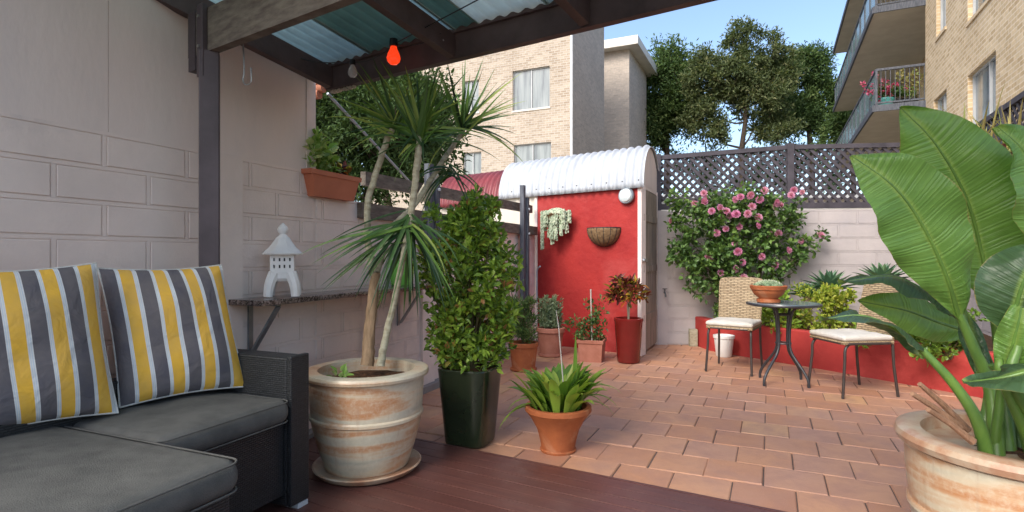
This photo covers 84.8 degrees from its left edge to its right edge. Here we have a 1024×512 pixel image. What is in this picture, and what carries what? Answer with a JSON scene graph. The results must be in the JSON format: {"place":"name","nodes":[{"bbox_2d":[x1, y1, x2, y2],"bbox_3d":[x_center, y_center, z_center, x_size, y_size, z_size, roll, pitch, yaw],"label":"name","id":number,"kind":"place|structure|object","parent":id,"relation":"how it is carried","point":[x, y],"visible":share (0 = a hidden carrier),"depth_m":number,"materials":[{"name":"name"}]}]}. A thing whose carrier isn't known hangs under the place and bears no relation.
{"place":"outdoors","nodes":[
{"label":"outdoors","id":0,"kind":"place"},
{"bbox_2d":[373,27,603,210],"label":"apartment block","id":1,"kind":"structure","parent":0,"point":[556,86],"depth_m":22.05,"materials":[{"name":"beige brick"}]},
{"bbox_2d":[465,80,478,113],"bbox_3d":[-1.672,-6.448,22.859,0.832,1.372,0.170,0,0,25],"label":"window","id":2,"kind":"structure","parent":1,"relation":"in","point":[476,95],"depth_m":22.87,"materials":[{"name":"paint"}]},
{"bbox_2d":[464,152,480,174],"bbox_3d":[-1.569,-3.457,22.869,0.828,1.508,0.065,0,0,25],"label":"window","id":3,"kind":"structure","parent":1,"relation":"in","point":[474,167],"depth_m":22.86,"materials":[{"name":"paint"}]},
{"bbox_2d":[512,66,549,112],"bbox_3d":[0.755,-6.439,21.740,1.617,1.630,0.170,0,0,25],"label":"window","id":4,"kind":"structure","parent":1,"relation":"in","point":[532,86],"depth_m":21.78,"materials":[{"name":"glass"}]},
{"bbox_2d":[515,142,550,162],"bbox_3d":[0.826,-3.586,21.766,1.554,1.533,0.065,0,0,25],"label":"window","id":5,"kind":"structure","parent":1,"relation":"in","point":[527,152],"depth_m":21.75,"materials":[{"name":"paint"}]},
{"bbox_2d":[359,0,861,201],"label":"sky","id":6,"kind":"structure","parent":0,"point":[810,21],"materials":[{"name":"blue"}]},
{"bbox_2d":[604,35,657,150],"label":"apartment block","id":7,"kind":"structure","parent":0,"point":[629,64],"depth_m":28.38,"materials":[{"name":"paint"}]},
{"bbox_2d":[416,344,982,511],"bbox_3d":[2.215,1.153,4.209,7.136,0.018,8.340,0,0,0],"label":"paving","id":8,"kind":"structure","parent":0,"point":[703,464],"depth_m":3.71,"materials":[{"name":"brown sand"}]},
{"bbox_2d":[0,0,538,438],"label":"boundary wall","id":9,"kind":"structure","parent":8,"relation":"on","point":[99,132],"depth_m":2.65,"materials":[{"name":"paint"}]},
{"bbox_2d":[316,84,325,98],"bbox_3d":[-1.572,-1.241,4.185,0.471,0.164,0.098,0,0,15],"label":"neighbour eave","id":10,"kind":"object","parent":9,"relation":"attached to","point":[320,90],"visible":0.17,"depth_m":4.12,"materials":[{"name":"tile"}]},
{"bbox_2d":[301,127,361,200],"bbox_3d":[-1.252,-0.610,3.701,0.249,0.465,0.540,0,0,21],"label":"planter box","id":11,"kind":"object","parent":9,"relation":"on","point":[333,183],"visible":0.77,"depth_m":3.63,"materials":[{"name":"ceramic"}]},
{"bbox_2d":[228,284,442,349],"bbox_3d":[-1.042,0.390,3.789,0.253,0.320,1.863,0,0,23],"label":"wall shelf","id":12,"kind":"object","parent":9,"relation":"attached to","point":[277,301],"depth_m":3.12,"materials":[{"name":"wood"}]},
{"bbox_2d":[261,223,302,296],"bbox_3d":[-1.291,0.019,3.160,0.214,0.412,0.214,0,0,-18],"label":"stone lantern","id":13,"kind":"object","parent":12,"relation":"on","point":[282,250],"visible":1,"depth_m":3.10,"materials":[{"name":"white stone"}]},
{"bbox_2d":[390,261,413,285],"bbox_3d":[-0.873,0.129,4.420,0.200,0.200,0.200,0,0,0],"label":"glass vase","id":14,"kind":"object","parent":12,"relation":"on","point":[393,277],"visible":0.27,"depth_m":4.33,"materials":[{"name":"green"}]},
{"bbox_2d":[326,92,408,179],"bbox_3d":[-1.269,-1.021,5.400,0.024,0.648,1.681,0,0,17],"label":"steel stay","id":15,"kind":"object","parent":9,"relation":"attached to","point":[365,134],"visible":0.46,"depth_m":5.11,"materials":[{"name":"grey metal"}]},
{"bbox_2d":[417,163,440,266],"bbox_3d":[-0.700,-0.290,4.760,0.120,0.980,0.255,0,0,23],"label":"timber standard","id":16,"kind":"object","parent":9,"relation":"attached to","point":[435,196],"visible":0.39,"depth_m":4.74,"materials":[{"name":"brown wood"}]},
{"bbox_2d":[357,171,536,234],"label":"timber rails","id":17,"kind":"object","parent":9,"relation":"attached to","point":[389,183],"visible":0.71,"depth_m":4.51,"materials":[{"name":"wood"}]},
{"bbox_2d":[520,185,529,321],"bbox_3d":[0.156,-0.025,6.782,0.067,1.650,0.156,0,0,42],"label":"timber standard","id":18,"kind":"object","parent":9,"relation":"attached to","point":[524,224],"visible":0.89,"depth_m":6.74,"materials":[{"name":"grey wood"}]},
{"bbox_2d":[438,361,501,448],"bbox_3d":[-0.258,0.915,3.474,0.346,0.470,0.346,0,0,20],"label":"glazed pot","id":19,"kind":"object","parent":8,"relation":"on","point":[469,401],"visible":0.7,"depth_m":3.33,"materials":[{"name":"green ceramic"}]},
{"bbox_2d":[412,183,524,373],"bbox_3d":[-0.275,0.162,3.473,0.744,1.201,0.740,0,0,0],"label":"leafy shrub","id":20,"kind":"object","parent":19,"relation":"in","point":[468,341],"visible":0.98,"depth_m":3.32,"materials":[{"name":"green plant"}]},
{"bbox_2d":[252,437,785,511],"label":"deck","id":21,"kind":"structure","parent":8,"relation":"on","point":[441,477],"depth_m":2.65,"materials":[{"name":"brown wood"}]},
{"bbox_2d":[0,349,308,511],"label":"wicker sofa","id":22,"kind":"object","parent":21,"relation":"on","point":[245,448],"visible":0.91,"depth_m":1.96,"materials":[{"name":"black wicker"}]},
{"bbox_2d":[0,262,118,424],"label":"striped cushion","id":23,"kind":"object","parent":22,"relation":"on","point":[54,364],"visible":1,"depth_m":1.98,"materials":[{"name":"fabric"}]},
{"bbox_2d":[97,264,242,407],"bbox_3d":[-1.448,0.319,2.424,0.229,0.560,0.531,0,0,42],"label":"striped cushion","id":24,"kind":"object","parent":22,"relation":"on","point":[172,333],"visible":1,"depth_m":2.35,"materials":[{"name":"fabric"}]},
{"bbox_2d":[312,449,420,485],"bbox_3d":[-0.764,1.100,2.962,0.560,0.040,0.560,0,0,0],"label":"pot saucer","id":25,"kind":"object","parent":21,"relation":"on","point":[320,471],"visible":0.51,"depth_m":2.78,"materials":[{"name":"ceramic"}]},
{"bbox_2d":[309,357,428,478],"bbox_3d":[-0.765,0.826,2.964,0.644,0.544,0.644,0,0,0],"label":"glazed pot","id":26,"kind":"object","parent":25,"relation":"on","point":[364,420],"visible":0.93,"depth_m":2.74,"materials":[{"name":"beige ceramic"}]},
{"bbox_2d":[299,54,525,365],"bbox_3d":[-0.491,-0.306,3.120,1.160,1.802,0.841,0,0,0],"label":"dracaena","id":27,"kind":"object","parent":26,"relation":"in","point":[404,231],"visible":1,"depth_m":2.97,"materials":[{"name":"plant"}]},
{"bbox_2d":[157,0,716,266],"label":"pergola","id":28,"kind":"object","parent":21,"relation":"on","point":[289,34],"visible":0.85,"depth_m":2.64,"materials":[{"name":"metal"}]},
{"bbox_2d":[242,44,251,85],"bbox_3d":[-1.238,-0.908,2.620,0.046,0.224,0.007,0,0,0],"label":"wire hook","id":29,"kind":"object","parent":28,"relation":"hanging from","point":[250,82],"visible":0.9,"depth_m":2.62,"materials":[{"name":"metal"}]},
{"bbox_2d":[301,0,477,77],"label":"string lights","id":30,"kind":"object","parent":28,"relation":"hanging from","point":[393,56],"visible":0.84,"depth_m":2.88,"materials":[{"name":"red glass"}]},
{"bbox_2d":[508,340,538,371],"bbox_3d":[0.116,1.009,5.660,0.306,0.282,0.306,0,0,0],"label":"terracotta pot","id":31,"kind":"object","parent":8,"relation":"on","point":[523,355],"visible":0.81,"depth_m":5.55,"materials":[{"name":"ceramic"}]},
{"bbox_2d":[506,292,541,343],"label":"feathery herb","id":32,"kind":"object","parent":31,"relation":"in","point":[525,331],"visible":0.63,"depth_m":5.61,"materials":[{"name":"green plant"}]},
{"bbox_2d":[440,145,659,355],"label":"garden shed","id":33,"kind":"structure","parent":8,"relation":"on","point":[576,263],"depth_m":6.96,"materials":[{"name":"paint"}]},
{"bbox_2d":[536,266,540,303],"bbox_3d":[0.346,0.378,7.311,0.025,0.509,0.138,0,0,-17],"label":"water pipe","id":34,"kind":"object","parent":33,"relation":"attached to","point":[537,283],"visible":1,"depth_m":7.36,"materials":[{"name":"white metal"}]},
{"bbox_2d":[547,213,558,222],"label":"wall pot","id":35,"kind":"object","parent":33,"relation":"attached to","point":[550,215],"depth_m":6.97,"materials":[{"name":"ceramic"}]},
{"bbox_2d":[540,208,571,249],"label":"trailing succulent","id":36,"kind":"object","parent":35,"relation":"hanging from","point":[552,224],"visible":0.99,"depth_m":6.98,"materials":[{"name":"green plant"}]},
{"bbox_2d":[587,227,620,246],"bbox_3d":[1.058,-0.225,6.687,0.446,0.233,0.196,0,0,39],"label":"wire basket","id":37,"kind":"object","parent":33,"relation":"attached to","point":[604,236],"visible":1,"depth_m":6.61,"materials":[{"name":"brown wicker"}]},
{"bbox_2d":[618,187,633,203],"bbox_3d":[1.329,-0.726,6.536,0.195,0.238,0.110,0,0,33],"label":"wall light","id":38,"kind":"object","parent":33,"relation":"attached to","point":[625,195],"visible":0.99,"depth_m":6.49,"materials":[{"name":"white"}]},
{"bbox_2d":[646,190,656,349],"bbox_3d":[1.675,0.170,6.881,0.039,1.900,0.880,0,0,25],"label":"door","id":39,"kind":"structure","parent":33,"relation":"in","point":[651,199],"depth_m":6.95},
{"bbox_2d":[536,326,564,357],"bbox_3d":[0.442,0.985,6.458,0.340,0.330,0.340,0,0,0],"label":"terracotta pot","id":40,"kind":"object","parent":8,"relation":"on","point":[549,344],"visible":0.88,"depth_m":6.34,"materials":[{"name":"ceramic"}]},
{"bbox_2d":[536,294,563,328],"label":"sage plant","id":41,"kind":"object","parent":40,"relation":"on","point":[547,315],"visible":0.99,"depth_m":6.40,"materials":[{"name":"green plant"}]},
{"bbox_2d":[525,401,591,455],"bbox_3d":[0.273,1.016,3.325,0.394,0.268,0.394,0,0,0],"label":"terracotta pot","id":42,"kind":"object","parent":8,"relation":"on","point":[558,433],"visible":0.79,"depth_m":3.21,"materials":[{"name":"ceramic"}]},
{"bbox_2d":[498,311,620,430],"bbox_3d":[0.273,0.674,3.307,0.602,0.705,0.610,0,0,-43],"label":"strap leaf plant","id":43,"kind":"object","parent":42,"relation":"in","point":[558,388],"visible":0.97,"depth_m":3.27,"materials":[{"name":"green plant"}]},
{"bbox_2d":[577,337,606,362],"bbox_3d":[0.882,1.030,6.180,0.290,0.240,0.290,0,0,18],"label":"terracotta pot","id":44,"kind":"object","parent":8,"relation":"on","point":[590,350],"visible":0.92,"depth_m":6.06,"materials":[{"name":"ceramic"}]},
{"bbox_2d":[561,289,609,340],"bbox_3d":[0.800,0.659,6.179,0.517,0.589,0.351,0,0,0],"label":"staked seedling","id":45,"kind":"object","parent":44,"relation":"on","point":[593,319],"visible":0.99,"depth_m":6.16,"materials":[{"name":"green plant"}]},
{"bbox_2d":[614,316,642,363],"bbox_3d":[1.261,0.910,6.069,0.316,0.480,0.316,0,0,0],"label":"glazed pot","id":46,"kind":"object","parent":8,"relation":"on","point":[628,335],"visible":1,"depth_m":5.95,"materials":[{"name":"red ceramic"}]},
{"bbox_2d":[603,273,651,318],"bbox_3d":[1.252,0.444,6.086,0.495,0.537,0.451,0,0,-32],"label":"croton","id":47,"kind":"object","parent":46,"relation":"on","point":[627,284],"visible":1,"depth_m":6.03,"materials":[{"name":"red plant"}]},
{"bbox_2d":[689,329,697,346],"bbox_3d":[2.308,1.040,7.145,0.100,0.220,0.090,0,0,7],"label":"timber stub","id":48,"kind":"object","parent":8,"relation":"on","point":[693,337],"visible":1,"depth_m":7.10,"materials":[{"name":"wood"}]},
{"bbox_2d":[713,334,734,357],"bbox_3d":[2.425,1.028,6.417,0.236,0.245,0.236,0,0,0],"label":"white bucket","id":49,"kind":"object","parent":8,"relation":"on","point":[726,344],"visible":0.95,"depth_m":6.33,"materials":[{"name":"paint"}]},
{"bbox_2d":[705,277,762,376],"bbox_3d":[2.274,0.687,5.707,0.454,0.928,0.598,0,0,35],"label":"wicker chair","id":50,"kind":"object","parent":8,"relation":"on","point":[736,311],"visible":0.95,"depth_m":5.85,"materials":[{"name":"beige wicker"}]},
{"bbox_2d":[746,300,822,387],"bbox_3d":[2.463,0.786,5.090,0.632,0.728,0.632,0,0,0],"label":"patio table","id":51,"kind":"object","parent":8,"relation":"on","point":[793,305],"visible":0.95,"depth_m":5.03,"materials":[{"name":"metal"}]},
{"bbox_2d":[750,285,787,302],"bbox_3d":[2.328,0.344,5.090,0.316,0.156,0.316,0,0,0],"label":"terracotta bowl","id":52,"kind":"object","parent":51,"relation":"on","point":[768,294],"visible":0.91,"depth_m":4.99,"materials":[{"name":"ceramic"}]},
{"bbox_2d":[753,279,782,285],"bbox_3d":[2.328,0.272,5.090,0.248,0.130,0.248,0,0,0],"label":"cactus mound","id":53,"kind":"object","parent":52,"relation":"in","point":[764,282],"visible":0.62,"depth_m":5.04,"materials":[{"name":"green plant"}]},
{"bbox_2d":[658,209,930,344],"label":"block wall","id":54,"kind":"structure","parent":8,"relation":"on","point":[855,244],"depth_m":7.07,"materials":[{"name":"paint"}]},
{"bbox_2d":[656,142,899,210],"bbox_3d":[3.691,-1.010,7.117,3.679,0.840,0.090,0,0,7],"label":"lattice fence","id":55,"kind":"object","parent":54,"relation":"on","point":[790,149],"visible":0.42,"depth_m":7.14,"materials":[{"name":"paint"}]},
{"bbox_2d":[695,316,993,397],"bbox_3d":[3.980,0.964,5.350,3.240,0.372,3.900,0,0,0],"label":"raised bed","id":56,"kind":"object","parent":8,"relation":"on","point":[875,361],"visible":0.35,"depth_m":5.44,"materials":[{"name":"paint"}]},
{"bbox_2d":[712,301,718,317],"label":"bed shrub","id":57,"kind":"object","parent":56,"relation":"on","point":[716,307],"visible":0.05,"depth_m":6.87,"materials":[{"name":"green plant"}]},
{"bbox_2d":[663,180,830,303],"bbox_3d":[2.876,-0.034,6.794,2.049,1.759,0.553,0,0,0],"label":"rose bush","id":58,"kind":"object","parent":56,"relation":"on","point":[711,212],"visible":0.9,"depth_m":6.76,"materials":[{"name":"green plant"}]},
{"bbox_2d":[761,288,812,333],"bbox_3d":[2.999,0.631,6.142,0.590,0.554,0.464,0,0,0],"label":"golden shrub","id":59,"kind":"object","parent":56,"relation":"on","point":[767,313],"visible":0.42,"depth_m":6.10,"materials":[{"name":"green plant"}]},
{"bbox_2d":[787,281,819,329],"bbox_3d":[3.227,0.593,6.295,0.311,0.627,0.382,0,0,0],"label":"golden shrub","id":60,"kind":"object","parent":56,"relation":"on","point":[806,317],"visible":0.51,"depth_m":6.20,"materials":[{"name":"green plant"}]},
{"bbox_2d":[799,269,856,325],"bbox_3d":[3.705,0.503,6.572,0.657,0.695,0.672,0,0,-34],"label":"agave","id":61,"kind":"object","parent":56,"relation":"on","point":[829,278],"visible":0.49,"depth_m":6.48,"materials":[{"name":"green plant"}]},
{"bbox_2d":[805,281,857,329],"bbox_3d":[3.446,0.584,6.035,0.593,0.613,0.576,0,0,0],"label":"golden shrub","id":62,"kind":"object","parent":56,"relation":"on","point":[833,298],"visible":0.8,"depth_m":5.95,"materials":[{"name":"yellow plant"}]},
{"bbox_2d":[852,262,911,280],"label":"agave","id":63,"kind":"object","parent":56,"relation":"on","point":[881,270],"visible":0.45,"depth_m":6.29,"materials":[{"name":"green plant"}]},
{"bbox_2d":[852,322,922,348],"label":"bed shrub","id":64,"kind":"object","parent":56,"relation":"on","point":[918,339],"visible":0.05,"depth_m":5.26,"materials":[{"name":"green plant"}]},
{"bbox_2d":[909,307,989,366],"bbox_3d":[3.664,0.670,4.690,0.546,0.544,0.546,0,0,44],"label":"bed shrub","id":65,"kind":"object","parent":56,"relation":"on","point":[936,348],"visible":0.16,"depth_m":4.65,"materials":[{"name":"green plant"}]},
{"bbox_2d":[944,84,1023,154],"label":"spiky plant","id":66,"kind":"object","parent":56,"relation":"on","point":[994,124],"visible":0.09,"depth_m":4.96,"materials":[{"name":"brown plant"}]},
{"bbox_2d":[808,283,899,398],"bbox_3d":[2.922,0.687,4.760,0.598,0.928,0.454,0,0,-7],"label":"wicker chair","id":67,"kind":"object","parent":8,"relation":"on","point":[856,337],"visible":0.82,"depth_m":4.70,"materials":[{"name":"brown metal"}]},
{"bbox_2d":[894,409,1023,511],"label":"glazed pot","id":68,"kind":"object","parent":8,"relation":"on","point":[948,468],"visible":0.82,"depth_m":1.76,"materials":[{"name":"ceramic"}]},
{"bbox_2d":[818,106,1023,455],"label":"bird of paradise","id":69,"kind":"object","parent":68,"relation":"on","point":[943,192],"visible":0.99,"depth_m":1.83,"materials":[{"name":"green plant"}]},
{"bbox_2d":[966,289,991,336],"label":"side wall","id":70,"kind":"structure","parent":8,"relation":"on","point":[984,326],"depth_m":6.21,"materials":[{"name":"paint"}]},
{"bbox_2d":[976,91,1023,147],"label":"lattice fence","id":71,"kind":"object","parent":70,"relation":"on","point":[1016,102],"visible":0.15,"depth_m":5.50,"materials":[{"name":"paint"}]},
{"bbox_2d":[662,194,871,210],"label":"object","id":72,"kind":"structure","parent":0,"point":[819,196],"depth_m":10.30,"materials":[{"name":"white paint"}]},
{"label":"ground","id":73,"kind":"structure","parent":0,"visible":0},
{"bbox_2d":[316,71,456,205],"bbox_3d":[-2.407,-1.103,9.450,3.373,4.516,2.499,0,0,0],"label":"tree","id":74,"kind":"object","parent":73,"relation":"on","point":[328,107],"visible":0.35,"depth_m":9.04,"materials":[{"name":"green plant"}]},
{"bbox_2d":[320,67,473,206],"bbox_3d":[-2.881,-1.685,12.006,4.311,5.682,3.264,0,0,0],"label":"tree","id":75,"kind":"object","parent":73,"relation":"on","point":[453,155],"visible":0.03,"depth_m":11.76,"materials":[{"name":"green plant"}]},
{"bbox_2d":[644,33,724,193],"bbox_3d":[9.118,-5.939,33.001,6.464,14.182,4.840,0,0,0],"label":"tree","id":76,"kind":"object","parent":73,"relation":"on","point":[666,102],"visible":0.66,"depth_m":32.16,"materials":[{"name":"green plant"}]},
{"bbox_2d":[670,140,784,185],"bbox_3d":[13.915,-3.128,35.868,8.753,8.578,4.288,0,0,0],"label":"tree","id":77,"kind":"object","parent":73,"relation":"on","point":[712,147],"visible":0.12,"depth_m":35.65,"materials":[{"name":"green plant"}]},
{"bbox_2d":[671,14,811,189],"bbox_3d":[12.302,-5.863,30.015,7.220,14.038,3.578,0,0,0],"label":"tree","id":78,"kind":"object","parent":73,"relation":"on","point":[764,82],"visible":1,"depth_m":29.56,"materials":[{"name":"green plant"}]},
{"bbox_2d":[696,134,847,193],"bbox_3d":[15.836,-3.048,34.026,10.181,8.411,5.420,0,0,0],"label":"tree","id":79,"kind":"object","parent":73,"relation":"on","point":[758,176],"visible":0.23,"depth_m":33.45,"materials":[{"name":"green plant"}]},
{"bbox_2d":[755,39,840,193],"bbox_3d":[17.314,-5.843,33.164,5.982,14.003,3.794,0,0,0],"label":"tree","id":80,"kind":"object","parent":73,"relation":"on","point":[817,84],"visible":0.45,"depth_m":32.25,"materials":[{"name":"green plant"}]},
{"bbox_2d":[810,101,856,193],"bbox_3d":[15.767,-3.095,26.074,3.409,8.495,2.703,0,0,-21],"label":"tree","id":81,"kind":"object","parent":73,"relation":"on","point":[835,124],"visible":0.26,"depth_m":25.98,"materials":[{"name":"green plant"}]},
{"bbox_2d":[833,0,1023,169],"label":"brick apartments","id":82,"kind":"structure","parent":73,"relation":"on","point":[957,54],"depth_m":14.29,"materials":[{"name":"beige brick"}]},
{"bbox_2d":[878,97,894,104],"bbox_3d":[10.298,-4.155,15.500,0.475,0.360,0.475,0,0,0],"label":"balcony pot","id":83,"kind":"object","parent":82,"relation":"on","point":[887,99],"visible":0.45,"depth_m":15.31,"materials":[{"name":"teal ceramic"}]},
{"bbox_2d":[860,71,907,101],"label":"balcony plant","id":84,"kind":"object","parent":83,"relation":"in","point":[881,93],"visible":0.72,"depth_m":15.40,"materials":[{"name":"pink plant"}]},
{"bbox_2d":[934,0,945,42],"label":"window","id":85,"kind":"structure","parent":82,"relation":"in","point":[942,2],"depth_m":13.29,"materials":[{"name":"white glass"}]},
{"bbox_2d":[938,92,946,111],"bbox_3d":[10.118,-3.377,13.083,0.065,0.800,1.128,0,0,25],"label":"window","id":86,"kind":"structure","parent":82,"relation":"in","point":[942,102],"depth_m":13.29,"materials":[{"name":"white glass"}]},
{"bbox_2d":[965,0,989,27],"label":"window","id":87,"kind":"structure","parent":82,"relation":"in","point":[978,5],"depth_m":10.92,"materials":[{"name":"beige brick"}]},
{"bbox_2d":[973,55,995,138],"bbox_3d":[8.889,-2.726,10.468,0.065,1.750,1.586,0,0,25],"label":"window","id":88,"kind":"structure","parent":82,"relation":"in","point":[984,80],"depth_m":10.68,"materials":[{"name":"white glass"}]},
{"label":"balcony pot","id":89,"kind":"object","parent":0,"visible":0},
{"bbox_2d":[881,84,918,97],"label":"balcony plant","id":90,"kind":"object","parent":89,"relation":"in","point":[897,94],"visible":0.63,"depth_m":15.45,"materials":[{"name":"green plant"}]},
{"bbox_2d":[894,68,923,98],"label":"balcony plant","id":91,"kind":"object","parent":89,"relation":"in","point":[900,72],"visible":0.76,"depth_m":15.48,"materials":[{"name":"yellow plant"}]}
]}

